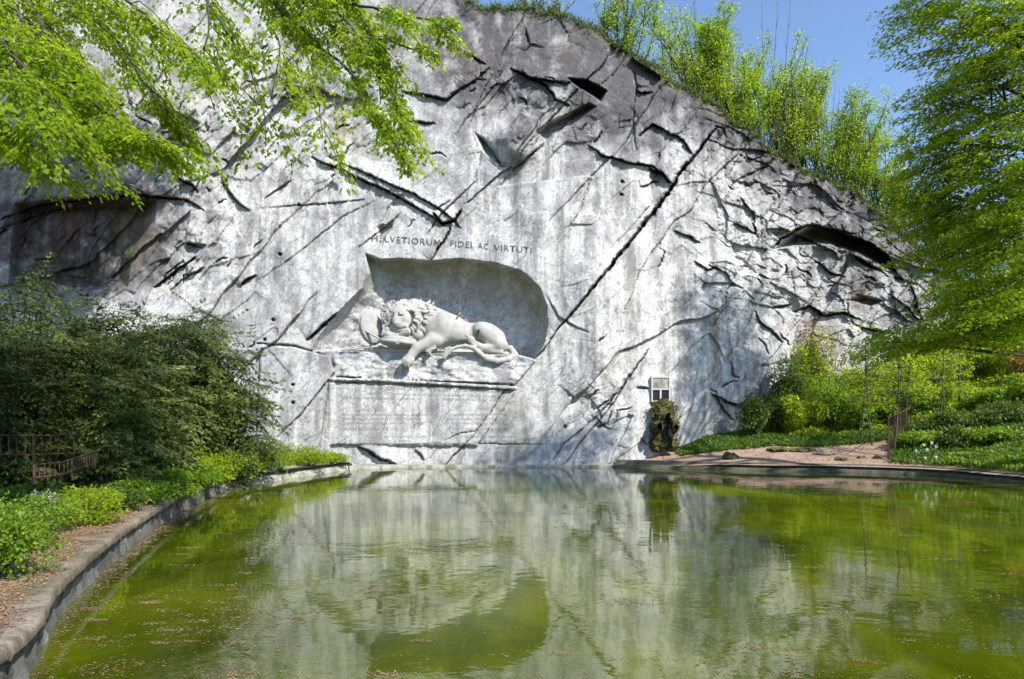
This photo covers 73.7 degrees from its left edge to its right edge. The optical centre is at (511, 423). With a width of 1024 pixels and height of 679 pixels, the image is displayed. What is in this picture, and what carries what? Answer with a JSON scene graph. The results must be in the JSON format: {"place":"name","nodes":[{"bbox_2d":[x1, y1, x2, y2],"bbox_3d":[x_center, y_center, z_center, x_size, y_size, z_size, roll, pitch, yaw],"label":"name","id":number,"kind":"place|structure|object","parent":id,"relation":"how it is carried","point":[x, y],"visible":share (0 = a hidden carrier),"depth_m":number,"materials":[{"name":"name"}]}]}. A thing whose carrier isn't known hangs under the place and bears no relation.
{"place":"outdoors","nodes":[
{"label":"outdoors","id":0,"kind":"place"},
{"bbox_2d":[235,456,343,476],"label":"bank ground","id":1,"kind":"structure","parent":0,"point":[296,467],"depth_m":31.37,"materials":[{"name":"soil"}]},
{"bbox_2d":[0,502,57,567],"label":"garden plant","id":2,"kind":"object","parent":1,"relation":"on","point":[13,518],"visible":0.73,"depth_m":8.52,"materials":[{"name":"green plant"}]},
{"bbox_2d":[1,501,69,550],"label":"garden plant","id":3,"kind":"object","parent":1,"relation":"on","point":[56,524],"visible":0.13,"depth_m":10.65,"materials":[{"name":"green plant"}]},
{"bbox_2d":[0,489,75,579],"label":"garden plant","id":4,"kind":"object","parent":1,"relation":"on","point":[13,558],"visible":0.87,"depth_m":8.39,"materials":[{"name":"green plant"}]},
{"bbox_2d":[0,434,78,460],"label":"iron fence","id":5,"kind":"object","parent":1,"relation":"on","point":[33,454],"visible":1,"depth_m":16.07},
{"bbox_2d":[0,478,80,509],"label":"garden plant","id":6,"kind":"object","parent":1,"relation":"on","point":[25,489],"visible":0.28,"depth_m":14.44,"materials":[{"name":"green plant"}]},
{"bbox_2d":[2,489,85,530],"bbox_3d":[-8.321,1.632,12.134,1.685,0.979,1.332,0,0,0],"label":"garden plant","id":7,"kind":"object","parent":1,"relation":"on","point":[52,512],"visible":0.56,"depth_m":11.94,"materials":[{"name":"green plant"}]},
{"bbox_2d":[0,303,119,492],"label":"evergreen shrub","id":8,"kind":"object","parent":1,"relation":"on","point":[10,424],"visible":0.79,"depth_m":16.69,"materials":[{"name":"green plant"}]},
{"bbox_2d":[32,450,97,484],"bbox_3d":[-9.236,0.880,14.291,0.161,0.586,2.232,0,0,-3],"label":"iron fence","id":9,"kind":"object","parent":1,"relation":"on","point":[94,461],"visible":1,"depth_m":14.11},
{"bbox_2d":[0,252,130,373],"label":"evergreen shrub","id":10,"kind":"object","parent":1,"relation":"on","point":[25,306],"visible":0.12,"depth_m":23.55,"materials":[{"name":"green plant"}]},
{"bbox_2d":[47,484,131,526],"bbox_3d":[-8.066,1.642,13.008,1.699,0.960,1.411,0,0,0],"label":"garden plant","id":11,"kind":"object","parent":1,"relation":"on","point":[97,511],"visible":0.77,"depth_m":12.84,"materials":[{"name":"green plant"}]},
{"bbox_2d":[0,485,192,635],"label":"leaf litter","id":12,"kind":"object","parent":1,"relation":"on","point":[62,543],"visible":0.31,"depth_m":9.89,"materials":[{"name":"plant"}]},
{"bbox_2d":[0,271,203,487],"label":"evergreen shrub","id":13,"kind":"object","parent":1,"relation":"on","point":[90,381],"visible":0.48,"depth_m":18.16,"materials":[{"name":"green plant"}]},
{"bbox_2d":[0,373,207,507],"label":"evergreen shrub","id":14,"kind":"object","parent":1,"relation":"on","point":[103,439],"visible":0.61,"depth_m":17.39,"materials":[{"name":"green plant"}]},
{"bbox_2d":[0,481,221,678],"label":"pond wall","id":15,"kind":"structure","parent":1,"relation":"on","point":[23,642],"depth_m":8.84,"materials":[{"name":"stone"}]},
{"bbox_2d":[0,318,223,487],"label":"evergreen shrub","id":16,"kind":"object","parent":1,"relation":"on","point":[155,402],"visible":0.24,"depth_m":19.54,"materials":[{"name":"green plant"}]},
{"bbox_2d":[0,0,234,210],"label":"maple tree","id":17,"kind":"object","parent":1,"relation":"on","point":[86,114],"visible":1,"depth_m":10.23,"materials":[{"name":"green plant"}]},
{"bbox_2d":[84,483,152,510],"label":"garden plant","id":18,"kind":"object","parent":1,"relation":"on","point":[136,501],"visible":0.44,"depth_m":14.80,"materials":[{"name":"green plant"}]},
{"bbox_2d":[0,284,237,492],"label":"evergreen shrub","id":19,"kind":"object","parent":1,"relation":"on","point":[161,341],"visible":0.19,"depth_m":22.04,"materials":[{"name":"green plant"}]},
{"bbox_2d":[110,476,184,505],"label":"garden plant","id":20,"kind":"object","parent":1,"relation":"on","point":[154,490],"visible":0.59,"depth_m":16.12,"materials":[{"name":"green plant"}]},
{"bbox_2d":[135,465,203,499],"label":"garden plant","id":21,"kind":"object","parent":1,"relation":"on","point":[181,478],"visible":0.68,"depth_m":18.05,"materials":[{"name":"green plant"}]},
{"bbox_2d":[162,469,215,490],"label":"garden plant","id":22,"kind":"object","parent":1,"relation":"on","point":[203,480],"visible":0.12,"depth_m":19.55,"materials":[{"name":"green plant"}]},
{"bbox_2d":[104,310,283,485],"bbox_3d":[-12.353,-0.275,24.793,7.700,7.789,5.526,0,0,0],"label":"evergreen shrub","id":23,"kind":"object","parent":1,"relation":"on","point":[190,378],"visible":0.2,"depth_m":24.16,"materials":[{"name":"green plant"}]},
{"bbox_2d":[166,455,227,486],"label":"garden plant","id":24,"kind":"object","parent":1,"relation":"on","point":[217,476],"visible":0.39,"depth_m":21.15,"materials":[{"name":"green plant"}]},
{"bbox_2d":[145,290,292,489],"bbox_3d":[-11.264,-0.637,25.025,5.111,8.432,4.244,0,0,13],"label":"evergreen shrub","id":25,"kind":"object","parent":1,"relation":"on","point":[218,368],"visible":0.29,"depth_m":24.31,"materials":[{"name":"green plant"}]},
{"bbox_2d":[190,448,251,481],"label":"garden plant","id":26,"kind":"object","parent":1,"relation":"on","point":[220,464],"visible":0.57,"depth_m":23.36,"materials":[{"name":"green plant"}]},
{"bbox_2d":[173,324,291,489],"bbox_3d":[-10.739,-0.327,25.329,5.278,7.329,4.600,0,0,0],"label":"evergreen shrub","id":27,"kind":"object","parent":1,"relation":"on","point":[251,444],"visible":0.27,"depth_m":25.09,"materials":[{"name":"green plant"}]},
{"bbox_2d":[204,447,265,481],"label":"bush","id":28,"kind":"object","parent":1,"relation":"on","point":[251,468],"visible":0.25,"depth_m":24.82,"materials":[{"name":"green plant"}]},
{"bbox_2d":[146,0,358,196],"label":"linden tree","id":29,"kind":"object","parent":1,"relation":"on","point":[239,58],"visible":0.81,"depth_m":13.90,"materials":[{"name":"green plant"}]},
{"bbox_2d":[234,430,298,477],"bbox_3d":[-10.046,1.148,27.010,2.875,1.948,2.314,0,0,0],"label":"bush","id":30,"kind":"object","parent":1,"relation":"on","point":[265,464],"visible":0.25,"depth_m":27.19,"materials":[{"name":"green plant"}]},
{"bbox_2d":[259,442,304,472],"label":"bush","id":31,"kind":"object","parent":1,"relation":"on","point":[289,457],"visible":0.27,"depth_m":29.60,"materials":[{"name":"green plant"}]},
{"bbox_2d":[219,460,356,491],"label":"rough stone kerb","id":32,"kind":"structure","parent":1,"relation":"on","point":[294,473],"depth_m":30.76,"materials":[{"name":"stone"}]},
{"bbox_2d":[286,444,334,467],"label":"bush","id":33,"kind":"object","parent":1,"relation":"on","point":[309,455],"visible":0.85,"depth_m":32.27,"materials":[{"name":"green plant"}]},
{"bbox_2d":[311,450,352,464],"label":"bush","id":34,"kind":"object","parent":1,"relation":"on","point":[338,458],"visible":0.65,"depth_m":34.57,"materials":[{"name":"green plant"}]},
{"bbox_2d":[218,0,476,185],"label":"lime tree","id":35,"kind":"object","parent":1,"relation":"on","point":[296,30],"visible":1,"depth_m":10.69,"materials":[{"name":"green plant"}]},
{"bbox_2d":[0,0,1023,466],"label":"cliff","id":36,"kind":"structure","parent":0,"point":[708,260],"depth_m":39.28,"materials":[{"name":"stone"}]},
{"bbox_2d":[341,298,517,367],"bbox_3d":[-4.679,-5.114,38.902,9.924,4.087,2.588,0,0,-7],"label":"lion sculpture","id":37,"kind":"object","parent":36,"relation":"on","point":[416,327],"visible":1,"depth_m":38.16,"materials":[{"name":"stone"}]},
{"bbox_2d":[344,385,514,448],"bbox_3d":[-4.401,-0.383,38.030,9.950,3.530,0.351,0,0,-1],"label":"memorial inscription","id":38,"kind":"object","parent":36,"relation":"attached to","point":[393,393],"visible":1,"depth_m":38.05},
{"bbox_2d":[372,235,531,252],"bbox_3d":[-3.434,-10.280,38.907,9.096,1.127,0.459,0,0,3],"label":"dedication inscription","id":39,"kind":"object","parent":36,"relation":"attached to","point":[436,242],"visible":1,"depth_m":38.94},
{"bbox_2d":[356,464,611,468],"bbox_3d":[-1.533,2.520,38.117,14.428,0.576,2.110,0,0,-7],"label":"stone ledge","id":40,"kind":"object","parent":36,"relation":"attached to","point":[372,466],"visible":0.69,"depth_m":37.84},
{"bbox_2d":[533,0,576,15],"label":"rim tree","id":41,"kind":"object","parent":36,"relation":"on","point":[556,4],"visible":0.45,"depth_m":40.95,"materials":[{"name":"green plant"}]},
{"bbox_2d":[587,0,633,47],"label":"rim tree","id":42,"kind":"object","parent":36,"relation":"on","point":[614,11],"visible":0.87,"depth_m":40.40,"materials":[{"name":"green plant"}]},
{"bbox_2d":[589,0,669,60],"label":"rim tree","id":43,"kind":"object","parent":36,"relation":"on","point":[627,40],"visible":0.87,"depth_m":40.38,"materials":[{"name":"green plant"}]},
{"bbox_2d":[650,376,669,401],"bbox_3d":[8.566,-2.013,39.571,1.080,1.473,0.600,0,0,0],"label":"small window","id":44,"kind":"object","parent":36,"relation":"attached to","point":[660,387],"visible":0.79,"depth_m":39.31,"materials":[{"name":"white paint"}]},
{"bbox_2d":[641,0,713,93],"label":"rim tree","id":45,"kind":"object","parent":36,"relation":"on","point":[664,45],"visible":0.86,"depth_m":41.34,"materials":[{"name":"green plant"}]},
{"bbox_2d":[654,22,741,100],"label":"rim tree","id":46,"kind":"object","parent":36,"relation":"on","point":[716,47],"visible":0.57,"depth_m":41.88,"materials":[{"name":"green plant"}]},
{"bbox_2d":[659,0,755,112],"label":"rim tree","id":47,"kind":"object","parent":36,"relation":"on","point":[705,30],"visible":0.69,"depth_m":42.10,"materials":[{"name":"green plant"}]},
{"bbox_2d":[465,0,959,280],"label":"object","id":48,"kind":"object","parent":36,"relation":"on","point":[592,27],"visible":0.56,"depth_m":41.04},
{"bbox_2d":[464,0,961,279],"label":"rim grass","id":49,"kind":"structure","parent":36,"relation":"on","point":[670,80],"depth_m":41.13,"materials":[{"name":"green plant"}]},
{"bbox_2d":[687,44,769,134],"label":"rim tree","id":50,"kind":"object","parent":36,"relation":"on","point":[744,105],"visible":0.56,"depth_m":43.08,"materials":[{"name":"green plant"}]},
{"bbox_2d":[695,26,777,122],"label":"rim tree","id":51,"kind":"object","parent":36,"relation":"on","point":[760,57],"visible":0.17,"depth_m":44.23,"materials":[{"name":"green plant"}]},
{"bbox_2d":[720,69,790,134],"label":"rim tree","id":52,"kind":"object","parent":36,"relation":"on","point":[767,102],"visible":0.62,"depth_m":43.47,"materials":[{"name":"green plant"}]},
{"bbox_2d":[739,65,833,153],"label":"rim tree","id":53,"kind":"object","parent":36,"relation":"on","point":[811,93],"visible":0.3,"depth_m":45.13,"materials":[{"name":"green plant"}]},
{"bbox_2d":[761,0,814,160],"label":"rim tree","id":54,"kind":"object","parent":36,"relation":"on","point":[774,130],"visible":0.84,"depth_m":44.30,"materials":[{"name":"green plant"}]},
{"bbox_2d":[751,46,832,167],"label":"rim tree","id":55,"kind":"object","parent":36,"relation":"on","point":[795,147],"visible":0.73,"depth_m":44.90,"materials":[{"name":"green plant"}]},
{"bbox_2d":[759,57,843,173],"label":"rim tree","id":56,"kind":"object","parent":36,"relation":"on","point":[803,161],"visible":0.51,"depth_m":45.21,"materials":[{"name":"green plant"}]},
{"bbox_2d":[767,72,872,178],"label":"rim tree","id":57,"kind":"object","parent":36,"relation":"on","point":[814,102],"visible":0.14,"depth_m":45.81,"materials":[{"name":"green plant"}]},
{"bbox_2d":[786,72,877,185],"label":"rim tree","id":58,"kind":"object","parent":36,"relation":"on","point":[828,164],"visible":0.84,"depth_m":45.26,"materials":[{"name":"green plant"}]},
{"bbox_2d":[819,101,895,189],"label":"rim tree","id":59,"kind":"object","parent":36,"relation":"on","point":[857,157],"visible":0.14,"depth_m":47.64,"materials":[{"name":"green plant"}]},
{"bbox_2d":[820,77,900,197],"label":"rim tree","id":60,"kind":"object","parent":36,"relation":"on","point":[853,175],"visible":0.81,"depth_m":45.43,"materials":[{"name":"green plant"}]},
{"bbox_2d":[829,117,917,214],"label":"rim tree","id":61,"kind":"object","parent":36,"relation":"on","point":[873,195],"visible":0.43,"depth_m":45.97,"materials":[{"name":"green plant"}]},
{"bbox_2d":[852,155,926,233],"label":"rim tree","id":62,"kind":"object","parent":36,"relation":"on","point":[883,177],"visible":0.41,"depth_m":45.85,"materials":[{"name":"green plant"}]},
{"bbox_2d":[905,179,968,256],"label":"rim tree","id":63,"kind":"object","parent":36,"relation":"on","point":[927,242],"visible":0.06,"depth_m":47.05,"materials":[{"name":"green plant"}]},
{"bbox_2d":[926,198,982,270],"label":"rim tree","id":64,"kind":"object","parent":36,"relation":"on","point":[949,240],"visible":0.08,"depth_m":47.19,"materials":[{"name":"green plant"}]},
{"bbox_2d":[29,467,1023,678],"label":"pond water","id":65,"kind":"structure","parent":0,"point":[833,524],"depth_m":10.47,"materials":[{"name":"liquid"}]},
{"bbox_2d":[36,486,1018,678],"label":"floating debris","id":66,"kind":"object","parent":65,"relation":"on","point":[158,642],"visible":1,"depth_m":8.35,"materials":[{"name":"plant"}]},
{"bbox_2d":[470,0,1023,288],"label":"sky","id":67,"kind":"structure","parent":0,"point":[839,30],"materials":[{"name":"blue"}]},
{"bbox_2d":[612,377,1023,476],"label":"sandy ground","id":68,"kind":"structure","parent":0,"point":[880,448],"depth_m":36.08,"materials":[{"name":"sand"}]},
{"bbox_2d":[648,397,682,452],"bbox_3d":[8.754,0.064,39.052,1.902,3.172,2.426,0,0,0],"label":"mossy spout","id":69,"kind":"object","parent":68,"relation":"on","point":[664,425],"visible":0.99,"depth_m":38.76,"materials":[{"name":"plant"}]},
{"bbox_2d":[722,451,738,459],"bbox_3d":[11.780,1.821,36.800,0.898,0.680,0.768,0,0,0],"label":"mossy rock","id":70,"kind":"object","parent":68,"relation":"on","point":[729,456],"visible":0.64,"depth_m":36.52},
{"bbox_2d":[733,394,772,435],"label":"bush","id":71,"kind":"object","parent":68,"relation":"on","point":[753,415],"visible":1,"depth_m":39.74,"materials":[{"name":"green plant"}]},
{"bbox_2d":[640,443,887,462],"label":"sand litter","id":72,"kind":"object","parent":68,"relation":"on","point":[790,451],"visible":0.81,"depth_m":36.39,"materials":[{"name":"brown plant"}]},
{"bbox_2d":[763,389,792,430],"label":"bush","id":73,"kind":"object","parent":68,"relation":"on","point":[776,416],"visible":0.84,"depth_m":40.24,"materials":[{"name":"green plant"}]},
{"bbox_2d":[762,354,813,424],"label":"bush","id":74,"kind":"object","parent":68,"relation":"on","point":[789,385],"visible":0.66,"depth_m":41.29,"materials":[{"name":"green plant"}]},
{"bbox_2d":[674,413,907,455],"bbox_3d":[15.721,0.475,40.767,13.328,2.896,6.612,0,0,5],"label":"ivy ground cover","id":75,"kind":"object","parent":68,"relation":"on","point":[739,438],"visible":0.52,"depth_m":38.62,"materials":[{"name":"green plant"}]},
{"bbox_2d":[777,393,828,431],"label":"bush","id":76,"kind":"object","parent":68,"relation":"on","point":[802,415],"visible":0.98,"depth_m":39.43,"materials":[{"name":"green plant"}]},
{"bbox_2d":[788,328,835,409],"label":"bush","id":77,"kind":"object","parent":68,"relation":"on","point":[821,365],"visible":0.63,"depth_m":42.67,"materials":[{"name":"green plant"}]},
{"bbox_2d":[614,460,1023,484],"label":"bank kerb","id":78,"kind":"structure","parent":68,"relation":"on","point":[672,464],"depth_m":34.16,"materials":[{"name":"stone"}]},
{"bbox_2d":[798,314,847,406],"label":"bush","id":79,"kind":"object","parent":68,"relation":"on","point":[820,340],"visible":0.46,"depth_m":43.16,"materials":[{"name":"green plant"}]},
{"bbox_2d":[799,373,863,426],"bbox_3d":[18.767,-1.183,40.573,3.729,3.544,3.099,0,0,0],"label":"bush","id":80,"kind":"object","parent":68,"relation":"on","point":[834,401],"visible":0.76,"depth_m":39.84,"materials":[{"name":"green plant"}]},
{"bbox_2d":[819,360,889,413],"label":"bush","id":81,"kind":"object","parent":68,"relation":"on","point":[844,374],"visible":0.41,"depth_m":42.60,"materials":[{"name":"green plant"}]},
{"bbox_2d":[835,338,894,438],"bbox_3d":[19.552,-1.833,37.584,3.248,5.922,2.853,0,0,0],"label":"young tree","id":82,"kind":"object","parent":68,"relation":"on","point":[884,384],"visible":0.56,"depth_m":37.56,"materials":[{"name":"green plant"}]},
{"bbox_2d":[842,341,888,444],"bbox_3d":[19.229,-1.629,37.011,2.440,5.716,2.055,0,0,0],"label":"young tree","id":83,"kind":"object","parent":68,"relation":"on","point":[867,408],"visible":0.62,"depth_m":37.02,"materials":[{"name":"green plant"}]},
{"bbox_2d":[836,392,895,428],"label":"bush","id":84,"kind":"object","parent":68,"relation":"on","point":[856,415],"visible":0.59,"depth_m":39.05,"materials":[{"name":"green plant"}]},
{"bbox_2d":[855,355,928,401],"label":"bush","id":85,"kind":"object","parent":68,"relation":"on","point":[904,374],"visible":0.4,"depth_m":41.94,"materials":[{"name":"green plant"}]},
{"bbox_2d":[865,390,919,423],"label":"bush","id":86,"kind":"object","parent":68,"relation":"on","point":[891,413],"visible":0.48,"depth_m":39.82,"materials":[{"name":"green plant"}]},
{"bbox_2d":[770,362,1023,435],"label":"slope planting","id":87,"kind":"object","parent":68,"relation":"on","point":[974,379],"visible":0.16,"depth_m":41.10,"materials":[{"name":"green plant"}]},
{"bbox_2d":[888,408,906,457],"bbox_3d":[20.495,0.613,36.188,0.065,3.016,4.768,0,0,41],"label":"iron fence","id":88,"kind":"object","parent":68,"relation":"on","point":[901,422],"visible":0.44,"depth_m":35.43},
{"bbox_2d":[849,317,948,450],"bbox_3d":[19.704,-1.871,34.845,4.237,7.136,3.521,0,0,43],"label":"young tree","id":89,"kind":"object","parent":68,"relation":"on","point":[899,392],"visible":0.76,"depth_m":34.73,"materials":[{"name":"green plant"}]},
{"bbox_2d":[875,322,941,424],"bbox_3d":[22.684,-2.659,38.880,3.396,6.288,3.521,0,0,-44],"label":"young tree","id":90,"kind":"object","parent":68,"relation":"on","point":[907,392],"visible":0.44,"depth_m":39.08,"materials":[{"name":"green plant"}]},
{"bbox_2d":[886,428,943,446],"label":"bush","id":91,"kind":"object","parent":68,"relation":"on","point":[916,437],"visible":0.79,"depth_m":35.18,"materials":[{"name":"green plant"}]},
{"bbox_2d":[887,377,966,414],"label":"bush","id":92,"kind":"object","parent":68,"relation":"on","point":[935,402],"visible":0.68,"depth_m":40.20,"materials":[{"name":"green plant"}]},
{"bbox_2d":[832,391,1023,467],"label":"ground cover plants","id":93,"kind":"object","parent":68,"relation":"on","point":[900,453],"visible":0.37,"depth_m":33.86,"materials":[{"name":"green plant"}]},
{"bbox_2d":[833,0,1023,369],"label":"beech tree","id":94,"kind":"object","parent":68,"relation":"on","point":[993,318],"visible":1,"depth_m":22.06,"materials":[{"name":"green plant"}]},
{"bbox_2d":[895,344,965,386],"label":"bush","id":95,"kind":"object","parent":68,"relation":"on","point":[946,358],"visible":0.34,"depth_m":43.84,"materials":[{"name":"green plant"}]},
{"bbox_2d":[909,349,979,411],"bbox_3d":[23.952,-2.270,38.147,3.396,5.437,3.001,0,0,20],"label":"young tree","id":96,"kind":"object","parent":68,"relation":"on","point":[943,387],"visible":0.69,"depth_m":38.05,"materials":[{"name":"green plant"}]},
{"bbox_2d":[909,408,987,431],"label":"bush","id":97,"kind":"object","parent":68,"relation":"on","point":[939,419],"visible":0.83,"depth_m":36.59,"materials":[{"name":"green plant"}]},
{"bbox_2d":[934,425,982,446],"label":"bush","id":98,"kind":"object","parent":68,"relation":"on","point":[952,436],"visible":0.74,"depth_m":34.21,"materials":[{"name":"green plant"}]},
{"bbox_2d":[927,345,992,404],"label":"young tree","id":99,"kind":"object","parent":68,"relation":"on","point":[959,358],"visible":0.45,"depth_m":41.00,"materials":[{"name":"green plant"}]},
{"bbox_2d":[908,199,1023,329],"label":"backdrop tree","id":100,"kind":"object","parent":68,"relation":"on","point":[945,283],"visible":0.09,"depth_m":45.25,"materials":[{"name":"green plant"}]},
{"bbox_2d":[928,439,1023,471],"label":"flower bed leaves","id":101,"kind":"object","parent":68,"relation":"on","point":[1016,462],"visible":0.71,"depth_m":30.58,"materials":[{"name":"green plant"}]},
{"bbox_2d":[939,343,1013,380],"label":"bush","id":102,"kind":"object","parent":68,"relation":"on","point":[980,359],"visible":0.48,"depth_m":44.17,"materials":[{"name":"green plant"}]},
{"bbox_2d":[958,425,1023,443],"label":"bush","id":103,"kind":"object","parent":68,"relation":"on","point":[995,435],"visible":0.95,"depth_m":33.10,"materials":[{"name":"green plant"}]},
{"bbox_2d":[962,385,1020,405],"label":"bush","id":104,"kind":"object","parent":68,"relation":"on","point":[1005,393],"visible":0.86,"depth_m":39.03,"materials":[{"name":"green plant"}]},
{"bbox_2d":[971,397,1023,423],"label":"bush","id":105,"kind":"object","parent":68,"relation":"on","point":[999,411],"visible":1,"depth_m":36.37,"materials":[{"name":"green plant"}]},
{"bbox_2d":[978,334,1023,376],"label":"bush","id":106,"kind":"object","parent":68,"relation":"on","point":[999,368],"visible":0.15,"depth_m":43.85,"materials":[{"name":"green plant"}]},
{"bbox_2d":[1000,372,1023,398],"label":"bush","id":107,"kind":"object","parent":68,"relation":"on","point":[1018,384],"visible":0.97,"depth_m":38.73,"materials":[{"name":"green plant"}]},
{"bbox_2d":[1002,346,1023,376],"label":"bush","id":108,"kind":"object","parent":68,"relation":"on","point":[1016,363],"visible":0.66,"depth_m":41.34,"materials":[{"name":"brown plant"}]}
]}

